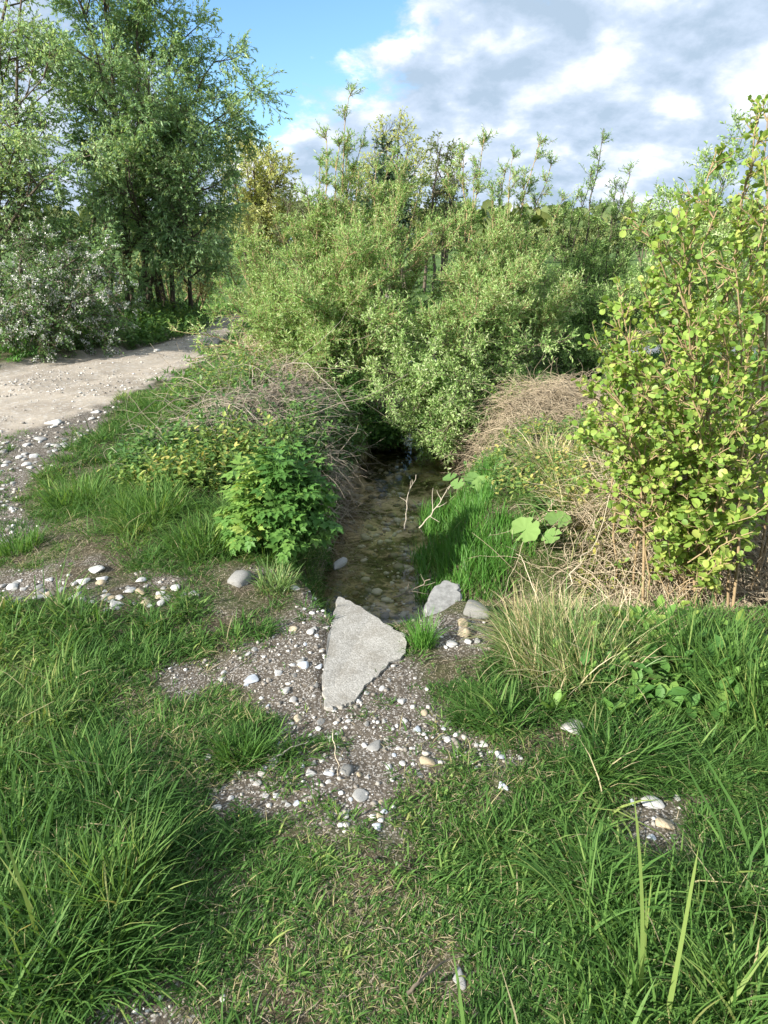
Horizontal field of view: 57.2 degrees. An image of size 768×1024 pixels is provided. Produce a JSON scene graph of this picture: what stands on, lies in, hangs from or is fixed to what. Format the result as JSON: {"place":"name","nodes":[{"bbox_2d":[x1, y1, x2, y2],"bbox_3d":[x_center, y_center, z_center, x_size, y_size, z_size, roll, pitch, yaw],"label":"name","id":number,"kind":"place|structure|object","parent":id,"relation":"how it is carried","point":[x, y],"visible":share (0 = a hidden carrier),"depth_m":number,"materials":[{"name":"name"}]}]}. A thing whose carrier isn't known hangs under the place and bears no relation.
{"place":"outdoors","nodes":[
{"label":"outdoors","id":0,"kind":"place"},
{"bbox_2d":[0,323,244,535],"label":"path gravel","id":1,"kind":"structure","parent":0,"point":[14,489],"depth_m":7.96,"materials":[{"name":"gravel"}]},
{"bbox_2d":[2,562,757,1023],"bbox_3d":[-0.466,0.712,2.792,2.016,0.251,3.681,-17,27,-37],"label":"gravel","id":2,"kind":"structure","parent":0,"point":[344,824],"depth_m":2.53,"materials":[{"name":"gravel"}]},
{"bbox_2d":[0,241,767,1023],"bbox_3d":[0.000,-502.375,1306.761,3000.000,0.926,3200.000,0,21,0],"label":"ground","id":3,"kind":"structure","parent":0,"point":[42,405],"depth_m":2.91,"materials":[{"name":"soil"}]},
{"bbox_2d":[0,824,42,946],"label":"grass blade","id":4,"kind":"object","parent":3,"relation":"on","point":[28,906],"depth_m":1.67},
{"bbox_2d":[0,517,53,557],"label":"grass tussock","id":5,"kind":"object","parent":3,"relation":"on","point":[5,547],"depth_m":3.85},
{"bbox_2d":[0,753,97,877],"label":"grass tussock","id":6,"kind":"object","parent":3,"relation":"on","point":[19,789],"depth_m":2.05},
{"bbox_2d":[0,0,121,322],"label":"willow tree","id":7,"kind":"object","parent":3,"relation":"on","point":[21,145],"visible":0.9,"depth_m":10.98,"materials":[{"name":"green plant"}]},
{"bbox_2d":[0,186,137,324],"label":"undergrowth shrub","id":8,"kind":"object","parent":3,"relation":"on","point":[65,220],"visible":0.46,"depth_m":11.79,"materials":[{"name":"green plant"}]},
{"bbox_2d":[25,465,118,515],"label":"grass tussock","id":9,"kind":"object","parent":3,"relation":"on","point":[50,499],"depth_m":4.50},
{"bbox_2d":[0,216,150,362],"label":"blossom shrub","id":10,"kind":"object","parent":3,"relation":"on","point":[72,295],"visible":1,"depth_m":10.11,"materials":[{"name":"green plant"}]},
{"bbox_2d":[88,565,104,573],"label":"pebble","id":11,"kind":"object","parent":3,"relation":"on","point":[97,568],"visible":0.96,"depth_m":3.57,"materials":[{"name":"stone"}]},
{"bbox_2d":[0,802,210,1023],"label":"grass tussock","id":12,"kind":"object","parent":3,"relation":"on","point":[52,895],"depth_m":1.66,"materials":[{"name":"plant"}]},
{"bbox_2d":[1,293,217,348],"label":"verge herbs","id":13,"kind":"object","parent":3,"relation":"on","point":[160,314],"visible":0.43,"depth_m":12.57,"materials":[{"name":"green plant"}]},
{"bbox_2d":[7,784,216,960],"bbox_3d":[-0.680,0.877,1.817,0.453,0.292,0.519,13,25,30],"label":"grass tussock","id":14,"kind":"object","parent":3,"relation":"on","point":[120,873],"depth_m":1.81,"materials":[{"name":"plant"}]},
{"bbox_2d":[94,467,206,528],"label":"grass tussock","id":15,"kind":"object","parent":3,"relation":"on","point":[143,492],"depth_m":4.20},
{"bbox_2d":[38,0,298,312],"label":"willow tree","id":16,"kind":"object","parent":3,"relation":"on","point":[164,163],"visible":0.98,"depth_m":12.29,"materials":[{"name":"green plant"}]},
{"bbox_2d":[104,201,273,311],"bbox_3d":[-4.423,-5.500,15.350,2.633,2.518,4.324,10,23,25],"label":"undergrowth shrub","id":17,"kind":"object","parent":3,"relation":"on","point":[201,289],"visible":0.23,"depth_m":15.46,"materials":[{"name":"green plant"}]},
{"bbox_2d":[142,504,253,566],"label":"grass tussock","id":18,"kind":"object","parent":3,"relation":"on","point":[203,528],"depth_m":3.80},
{"bbox_2d":[97,398,306,493],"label":"bank herbs","id":19,"kind":"object","parent":3,"relation":"on","point":[184,458],"visible":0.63,"depth_m":4.82,"materials":[{"name":"green plant"}]},
{"bbox_2d":[164,313,291,369],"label":"willow bush","id":20,"kind":"object","parent":3,"relation":"on","point":[235,347],"visible":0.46,"depth_m":8.28,"materials":[{"name":"green plant"}]},
{"bbox_2d":[227,570,252,587],"bbox_3d":[-0.718,0.330,3.486,0.117,0.069,0.114,14,25,31],"label":"pebble","id":21,"kind":"object","parent":3,"relation":"on","point":[237,577],"visible":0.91,"depth_m":3.45,"materials":[{"name":"grey stone"}]},
{"bbox_2d":[79,354,406,491],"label":"dead stems","id":22,"kind":"object","parent":3,"relation":"on","point":[230,402],"visible":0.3,"depth_m":5.62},
{"bbox_2d":[193,713,295,783],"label":"grass tussock","id":23,"kind":"object","parent":3,"relation":"on","point":[233,741],"depth_m":2.33,"materials":[{"name":"plant"}]},
{"bbox_2d":[244,674,258,683],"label":"pebble","id":24,"kind":"object","parent":3,"relation":"on","point":[252,678],"visible":1,"depth_m":2.75,"materials":[{"name":"stone"}]},
{"bbox_2d":[213,128,301,286],"bbox_3d":[-4.198,-10.155,23.725,3.104,5.215,2.652,0,21,0],"label":"young tree","id":25,"kind":"object","parent":3,"relation":"on","point":[262,199],"visible":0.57,"depth_m":23.42,"materials":[{"name":"green plant"}]},
{"bbox_2d":[120,293,407,456],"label":"bramble stems","id":26,"kind":"object","parent":3,"relation":"on","point":[272,379],"visible":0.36,"depth_m":6.31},
{"bbox_2d":[155,344,377,486],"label":"bank herbs","id":27,"kind":"object","parent":3,"relation":"on","point":[223,377],"visible":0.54,"depth_m":6.11,"materials":[{"name":"green plant"}]},
{"bbox_2d":[118,349,415,545],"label":"dead stems","id":28,"kind":"object","parent":3,"relation":"on","point":[277,392],"depth_m":6.02,"materials":[{"name":"plant"}]},
{"bbox_2d":[130,339,403,440],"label":"dead stems","id":29,"kind":"object","parent":3,"relation":"on","point":[284,369],"visible":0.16,"depth_m":7.33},
{"bbox_2d":[242,554,305,597],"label":"grass tussock","id":30,"kind":"object","parent":3,"relation":"on","point":[270,577],"depth_m":3.46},
{"bbox_2d":[211,439,344,565],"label":"leafy herb","id":31,"kind":"object","parent":3,"relation":"on","point":[274,494],"visible":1,"depth_m":3.68,"materials":[{"name":"green plant"}]},
{"bbox_2d":[176,306,402,406],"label":"dead stems","id":32,"kind":"object","parent":3,"relation":"on","point":[252,346],"visible":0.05,"depth_m":9.03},
{"bbox_2d":[260,186,330,273],"bbox_3d":[-2.731,-8.634,22.545,2.150,3.206,2.597,18,27,38],"label":"young tree","id":33,"kind":"object","parent":3,"relation":"on","point":[295,206],"visible":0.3,"depth_m":22.11,"materials":[{"name":"green plant"}]},
{"bbox_2d":[304,566,336,615],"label":"grass tussock","id":34,"kind":"object","parent":3,"relation":"on","point":[322,603],"depth_m":4.16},
{"bbox_2d":[292,195,365,248],"bbox_3d":[-2.671,-14.633,37.208,4.520,3.865,3.278,0,21,0],"label":"distant tree","id":35,"kind":"object","parent":3,"relation":"on","point":[348,212],"visible":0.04,"depth_m":36.32,"materials":[{"name":"green plant"}]},
{"bbox_2d":[288,370,372,520],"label":"bank herbs","id":36,"kind":"object","parent":3,"relation":"on","point":[329,467],"visible":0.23,"depth_m":6.24,"materials":[{"name":"brown plant"}]},
{"bbox_2d":[197,79,477,411],"bbox_3d":[-0.612,-2.712,7.900,3.016,3.785,3.015,14,25,32],"label":"willow bush","id":37,"kind":"object","parent":3,"relation":"on","point":[306,311],"visible":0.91,"depth_m":7.66,"materials":[{"name":"green plant"}]},
{"bbox_2d":[333,557,346,570],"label":"pebble","id":38,"kind":"object","parent":3,"relation":"on","point":[340,563],"visible":1,"depth_m":4.17,"materials":[{"name":"grey stone"}]},
{"bbox_2d":[302,421,390,569],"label":"dead stems","id":39,"kind":"object","parent":3,"relation":"on","point":[348,509],"visible":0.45,"depth_m":5.39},
{"bbox_2d":[340,764,353,776],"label":"pebble","id":40,"kind":"object","parent":3,"relation":"on","point":[347,769],"visible":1,"depth_m":2.27,"materials":[{"name":"grey stone"}]},
{"bbox_2d":[352,788,367,802],"bbox_3d":[-0.074,0.877,2.174,0.050,0.016,0.054,5,19,4],"label":"pebble","id":41,"kind":"object","parent":3,"relation":"on","point":[359,795],"visible":1,"depth_m":2.17,"materials":[{"name":"grey stone"}]},
{"bbox_2d":[322,597,406,710],"bbox_3d":[-0.074,0.702,3.046,0.341,0.328,0.911,0,21,0],"label":"concrete slab","id":42,"kind":"object","parent":3,"relation":"on","point":[362,643],"depth_m":2.91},
{"bbox_2d":[21,632,721,1023],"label":"turf herbs","id":43,"kind":"object","parent":3,"relation":"on","point":[361,902],"visible":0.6,"depth_m":1.95,"materials":[{"name":"green plant"}]},
{"bbox_2d":[367,740,380,750],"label":"pebble","id":44,"kind":"object","parent":3,"relation":"on","point":[375,745],"visible":1,"depth_m":2.39,"materials":[{"name":"grey stone"}]},
{"bbox_2d":[337,366,413,449],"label":"bank herbs","id":45,"kind":"object","parent":3,"relation":"on","point":[386,431],"visible":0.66,"depth_m":7.21,"materials":[{"name":"green plant"}]},
{"bbox_2d":[0,381,764,572],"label":"bank grass","id":46,"kind":"structure","parent":3,"relation":"on","point":[112,428],"depth_m":5.73,"materials":[{"name":"plant"}]},
{"bbox_2d":[0,197,766,250],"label":"wood","id":47,"kind":"object","parent":3,"relation":"on","point":[540,218],"visible":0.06,"depth_m":114.10,"materials":[{"name":"green plant"}]},
{"bbox_2d":[0,651,767,1023],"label":"foreground grass","id":48,"kind":"structure","parent":3,"relation":"on","point":[78,771],"depth_m":1.97,"materials":[{"name":"plant"}]},
{"bbox_2d":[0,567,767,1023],"bbox_3d":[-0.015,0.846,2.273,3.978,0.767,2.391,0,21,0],"label":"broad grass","id":49,"kind":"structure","parent":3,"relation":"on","point":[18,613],"depth_m":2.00,"materials":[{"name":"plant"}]},
{"bbox_2d":[0,456,767,691],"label":"bank grass","id":50,"kind":"structure","parent":3,"relation":"on","point":[128,530],"depth_m":3.58,"materials":[{"name":"plant"}]},
{"bbox_2d":[0,298,767,390],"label":"verge grass","id":51,"kind":"structure","parent":3,"relation":"on","point":[18,353],"depth_m":10.12,"materials":[{"name":"plant"}]},
{"bbox_2d":[2,465,766,641],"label":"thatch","id":52,"kind":"object","parent":3,"relation":"on","point":[210,569],"visible":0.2,"depth_m":3.60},
{"bbox_2d":[3,640,766,1023],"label":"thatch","id":53,"kind":"object","parent":3,"relation":"on","point":[373,974],"visible":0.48,"depth_m":1.84,"materials":[{"name":"plant"}]},
{"bbox_2d":[325,437,448,623],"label":"stream gravel","id":54,"kind":"structure","parent":3,"relation":"on","point":[397,566],"depth_m":5.34,"materials":[{"name":"stone"}]},
{"bbox_2d":[354,129,422,294],"bbox_3d":[0.256,-8.987,21.303,2.131,4.753,2.325,10,23,24],"label":"tree","id":55,"kind":"object","parent":3,"relation":"on","point":[391,175],"visible":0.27,"depth_m":20.89,"materials":[{"name":"green plant"}]},
{"bbox_2d":[348,106,432,276],"bbox_3d":[0.117,-10.599,23.947,3.164,5.873,2.942,0,21,0],"label":"background tree","id":56,"kind":"object","parent":3,"relation":"on","point":[411,143],"visible":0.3,"depth_m":23.43,"materials":[{"name":"green plant"}]},
{"bbox_2d":[399,604,449,650],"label":"grass tussock","id":57,"kind":"object","parent":3,"relation":"on","point":[420,636],"depth_m":2.96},
{"bbox_2d":[419,756,435,765],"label":"pebble","id":58,"kind":"object","parent":3,"relation":"on","point":[425,760],"visible":1,"depth_m":2.31,"materials":[{"name":"beige stone"}]},
{"bbox_2d":[406,957,451,994],"bbox_3d":[0.102,1.031,1.586,0.134,0.044,0.012,-17,27,-37],"label":"fallen stick","id":59,"kind":"object","parent":3,"relation":"on","point":[417,983],"visible":1,"depth_m":1.57,"materials":[{"name":"wood"}]},
{"bbox_2d":[419,485,450,527],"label":"dead branch","id":60,"kind":"object","parent":3,"relation":"on","point":[436,506],"visible":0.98,"depth_m":5.26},
{"bbox_2d":[424,580,461,616],"bbox_3d":[0.287,0.548,3.410,0.179,0.280,0.431,4,22,11],"label":"boulder","id":61,"kind":"object","parent":3,"relation":"on","point":[444,594],"visible":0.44,"depth_m":3.43,"materials":[{"name":"grey stone"}]},
{"bbox_2d":[412,131,477,291],"bbox_3d":[2.051,-9.670,22.882,2.346,4.861,2.427,0,21,0],"label":"background tree","id":62,"kind":"object","parent":3,"relation":"on","point":[436,193],"visible":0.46,"depth_m":22.50,"materials":[{"name":"green plant"}]},
{"bbox_2d":[328,259,580,472],"bbox_3d":[0.462,-1.476,7.113,2.168,2.031,2.246,-18,28,-39],"label":"willow bush","id":63,"kind":"object","parent":3,"relation":"on","point":[443,396],"visible":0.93,"depth_m":6.87,"materials":[{"name":"green plant"}]},
{"bbox_2d":[452,966,465,989],"bbox_3d":[0.174,1.088,1.639,0.031,0.012,0.058,-8,29,-3],"label":"pebble","id":64,"kind":"object","parent":3,"relation":"on","point":[462,981],"visible":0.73,"depth_m":1.64,"materials":[{"name":"grey stone"}]},
{"bbox_2d":[457,627,470,637],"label":"pebble","id":65,"kind":"object","parent":3,"relation":"on","point":[466,630],"visible":0.92,"depth_m":3.05,"materials":[{"name":"beige stone"}]},
{"bbox_2d":[442,472,496,491],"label":"round leaved plant","id":66,"kind":"object","parent":3,"relation":"on","point":[470,477],"visible":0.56,"depth_m":5.08,"materials":[{"name":"green plant"}]},
{"bbox_2d":[402,450,545,609],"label":"wet grass","id":67,"kind":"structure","parent":3,"relation":"on","point":[472,510],"depth_m":4.48,"materials":[{"name":"plant"}]},
{"bbox_2d":[463,600,490,618],"bbox_3d":[0.433,0.447,3.236,0.147,0.068,0.119,11,24,27],"label":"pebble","id":68,"kind":"object","parent":3,"relation":"on","point":[467,611],"visible":0.81,"depth_m":3.20,"materials":[{"name":"grey stone"}]},
{"bbox_2d":[404,122,588,372],"bbox_3d":[1.227,-2.696,7.647,1.899,2.969,3.336,8,22,19],"label":"willow bush","id":69,"kind":"object","parent":3,"relation":"on","point":[505,299],"visible":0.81,"depth_m":7.93,"materials":[{"name":"green plant"}]},
{"bbox_2d":[475,214,549,259],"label":"distant tree","id":70,"kind":"object","parent":3,"relation":"on","point":[533,239],"visible":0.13,"depth_m":50.85,"materials":[{"name":"green plant"}]},
{"bbox_2d":[373,354,664,497],"bbox_3d":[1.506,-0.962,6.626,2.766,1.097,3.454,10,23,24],"label":"dry grass","id":71,"kind":"structure","parent":3,"relation":"on","point":[550,396],"depth_m":6.30,"materials":[{"name":"plant"}]},
{"bbox_2d":[498,483,561,543],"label":"round leaved plant","id":72,"kind":"object","parent":3,"relation":"on","point":[548,536],"visible":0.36,"depth_m":4.04,"materials":[{"name":"green plant"}]},
{"bbox_2d":[511,501,571,541],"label":"round leaved plant","id":73,"kind":"object","parent":3,"relation":"on","point":[531,532],"visible":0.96,"depth_m":4.07,"materials":[{"name":"green plant"}]},
{"bbox_2d":[480,422,607,483],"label":"sedge tussock","id":74,"kind":"object","parent":3,"relation":"on","point":[534,452],"visible":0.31,"depth_m":5.08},
{"bbox_2d":[531,495,558,511],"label":"dock plant","id":75,"kind":"object","parent":3,"relation":"on","point":[543,507],"visible":0.63,"depth_m":4.38,"materials":[{"name":"green plant"}]},
{"bbox_2d":[461,407,629,512],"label":"bank herbs","id":76,"kind":"object","parent":3,"relation":"on","point":[504,451],"visible":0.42,"depth_m":5.14,"materials":[{"name":"green plant"}]},
{"bbox_2d":[460,566,630,684],"bbox_3d":[0.694,0.429,3.015,0.684,0.360,0.740,-15,25,-33],"label":"sedge tussock","id":77,"kind":"object","parent":3,"relation":"on","point":[528,607],"visible":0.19,"depth_m":3.05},
{"bbox_2d":[536,689,578,709],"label":"dock plant","id":78,"kind":"object","parent":3,"relation":"on","point":[557,696],"visible":0.88,"depth_m":2.56,"materials":[{"name":"green plant"}]},
{"bbox_2d":[532,222,593,261],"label":"distant tree","id":79,"kind":"object","parent":3,"relation":"on","point":[559,233],"visible":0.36,"depth_m":55.56,"materials":[{"name":"green plant"}]},
{"bbox_2d":[449,565,694,736],"bbox_3d":[0.733,0.460,2.796,1.040,0.454,0.924,-9,23,-22],"label":"sedge tussock","id":80,"kind":"object","parent":3,"relation":"on","point":[538,657],"visible":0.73,"depth_m":2.76,"materials":[{"name":"plant"}]},
{"bbox_2d":[560,718,584,734],"bbox_3d":[0.666,0.759,2.482,0.082,0.038,0.093,10,18,21],"label":"pebble","id":81,"kind":"object","parent":3,"relation":"on","point":[566,727],"visible":0.59,"depth_m":2.47,"materials":[{"name":"stone"}]},
{"bbox_2d":[510,449,650,563],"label":"sedge tussock","id":82,"kind":"object","parent":3,"relation":"on","point":[552,495],"visible":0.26,"depth_m":4.30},
{"bbox_2d":[560,223,627,259],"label":"distant tree","id":83,"kind":"object","parent":3,"relation":"on","point":[594,230],"visible":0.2,"depth_m":57.58,"materials":[{"name":"green plant"}]},
{"bbox_2d":[565,458,626,590],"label":"dead stalk","id":84,"kind":"object","parent":3,"relation":"on","point":[593,545],"visible":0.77,"depth_m":3.57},
{"bbox_2d":[519,128,678,388],"bbox_3d":[2.639,-3.235,9.115,2.088,3.244,3.593,11,24,27],"label":"willow bush","id":85,"kind":"object","parent":3,"relation":"on","point":[596,290],"visible":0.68,"depth_m":9.28,"materials":[{"name":"green plant"}]},
{"bbox_2d":[593,697,634,725],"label":"dock plant","id":86,"kind":"object","parent":3,"relation":"on","point":[609,705],"visible":0.42,"depth_m":2.52,"materials":[{"name":"green plant"}]},
{"bbox_2d":[474,424,767,610],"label":"dry stalks","id":87,"kind":"object","parent":3,"relation":"on","point":[630,555],"visible":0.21,"depth_m":4.10,"materials":[{"name":"plant"}]},
{"bbox_2d":[553,570,704,671],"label":"sedge tussock","id":88,"kind":"object","parent":3,"relation":"on","point":[620,602],"visible":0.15,"depth_m":3.15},
{"bbox_2d":[509,824,767,1023],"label":"grass tussock","id":89,"kind":"object","parent":3,"relation":"on","point":[588,902],"depth_m":1.64,"materials":[{"name":"plant"}]},
{"bbox_2d":[634,798,644,993],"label":"tall grass","id":90,"kind":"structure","parent":3,"relation":"on","point":[642,950],"depth_m":1.55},
{"bbox_2d":[523,426,763,596],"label":"bank herbs","id":91,"kind":"object","parent":3,"relation":"on","point":[567,490],"visible":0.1,"depth_m":4.33,"materials":[{"name":"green plant"}]},
{"bbox_2d":[604,202,686,265],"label":"distant tree","id":92,"kind":"object","parent":3,"relation":"on","point":[655,216],"visible":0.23,"depth_m":46.51,"materials":[{"name":"green plant"}]},
{"bbox_2d":[641,795,664,808],"bbox_3d":[0.828,0.899,2.177,0.068,0.025,0.052,3,21,-8],"label":"pebble","id":93,"kind":"object","parent":3,"relation":"on","point":[656,804],"visible":0.92,"depth_m":2.16,"materials":[{"name":"stone"}]},
{"bbox_2d":[547,595,767,720],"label":"turf herbs","id":94,"kind":"object","parent":3,"relation":"on","point":[674,690],"visible":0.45,"depth_m":2.70,"materials":[{"name":"green plant"}]},
{"bbox_2d":[550,375,767,608],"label":"dry stalks","id":95,"kind":"object","parent":3,"relation":"on","point":[750,555],"visible":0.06,"depth_m":4.11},
{"bbox_2d":[647,666,682,686],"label":"dock plant","id":96,"kind":"object","parent":3,"relation":"on","point":[668,679],"visible":0.15,"depth_m":2.71,"materials":[{"name":"green plant"}]},
{"bbox_2d":[655,817,674,829],"bbox_3d":[0.837,0.926,2.094,0.057,0.019,0.040,9,23,21],"label":"pebble","id":97,"kind":"object","parent":3,"relation":"on","point":[663,823],"visible":1,"depth_m":2.08,"materials":[{"name":"beige stone"}]},
{"bbox_2d":[568,497,764,600],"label":"bank herbs","id":98,"kind":"object","parent":3,"relation":"on","point":[593,579],"visible":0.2,"depth_m":4.16,"materials":[{"name":"beige plant"}]},
{"bbox_2d":[566,91,767,609],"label":"round leaved bush","id":99,"kind":"object","parent":3,"relation":"on","point":[692,435],"visible":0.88,"depth_m":3.40,"materials":[{"name":"green plant"}]},
{"bbox_2d":[665,846,698,1021],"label":"tall grass","id":100,"kind":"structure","parent":3,"relation":"on","point":[675,975],"depth_m":1.48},
{"bbox_2d":[601,584,767,718],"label":"grass tussock","id":101,"kind":"object","parent":3,"relation":"on","point":[692,623],"depth_m":2.79,"materials":[{"name":"plant"}]},
{"bbox_2d":[606,434,767,610],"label":"round leaved shoot","id":102,"kind":"object","parent":3,"relation":"on","point":[684,559],"visible":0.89,"depth_m":3.53,"materials":[{"name":"green plant"}]},
{"bbox_2d":[618,102,767,353],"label":"willow bush","id":103,"kind":"object","parent":3,"relation":"on","point":[719,232],"visible":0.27,"depth_m":10.70,"materials":[{"name":"green plant"}]},
{"bbox_2d":[630,885,767,1023],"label":"grass tussock","id":104,"kind":"object","parent":3,"relation":"on","point":[708,970],"depth_m":1.58,"materials":[{"name":"plant"}]},
{"bbox_2d":[657,616,767,766],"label":"grass tussock","id":105,"kind":"object","parent":3,"relation":"on","point":[753,693],"depth_m":2.53,"materials":[{"name":"plant"}]},
{"bbox_2d":[687,194,758,258],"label":"distant tree","id":106,"kind":"object","parent":3,"relation":"on","point":[725,209],"visible":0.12,"depth_m":41.29,"materials":[{"name":"green plant"}]},
{"bbox_2d":[725,946,767,1015],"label":"tall grass","id":107,"kind":"structure","parent":3,"relation":"on","point":[740,987],"depth_m":1.52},
{"bbox_2d":[0,0,767,240],"label":"sky","id":108,"kind":"structure","parent":0,"point":[661,77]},
{"bbox_2d":[5,265,767,328],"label":"meadow grass","id":109,"kind":"structure","parent":0,"point":[430,271],"depth_m":26.74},
{"bbox_2d":[608,332,762,350],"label":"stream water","id":110,"kind":"structure","parent":0,"point":[706,339],"depth_m":15.69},
{"bbox_2d":[311,506,382,602],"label":"dead stems","id":111,"kind":"object","parent":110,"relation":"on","point":[337,573],"visible":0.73,"depth_m":4.65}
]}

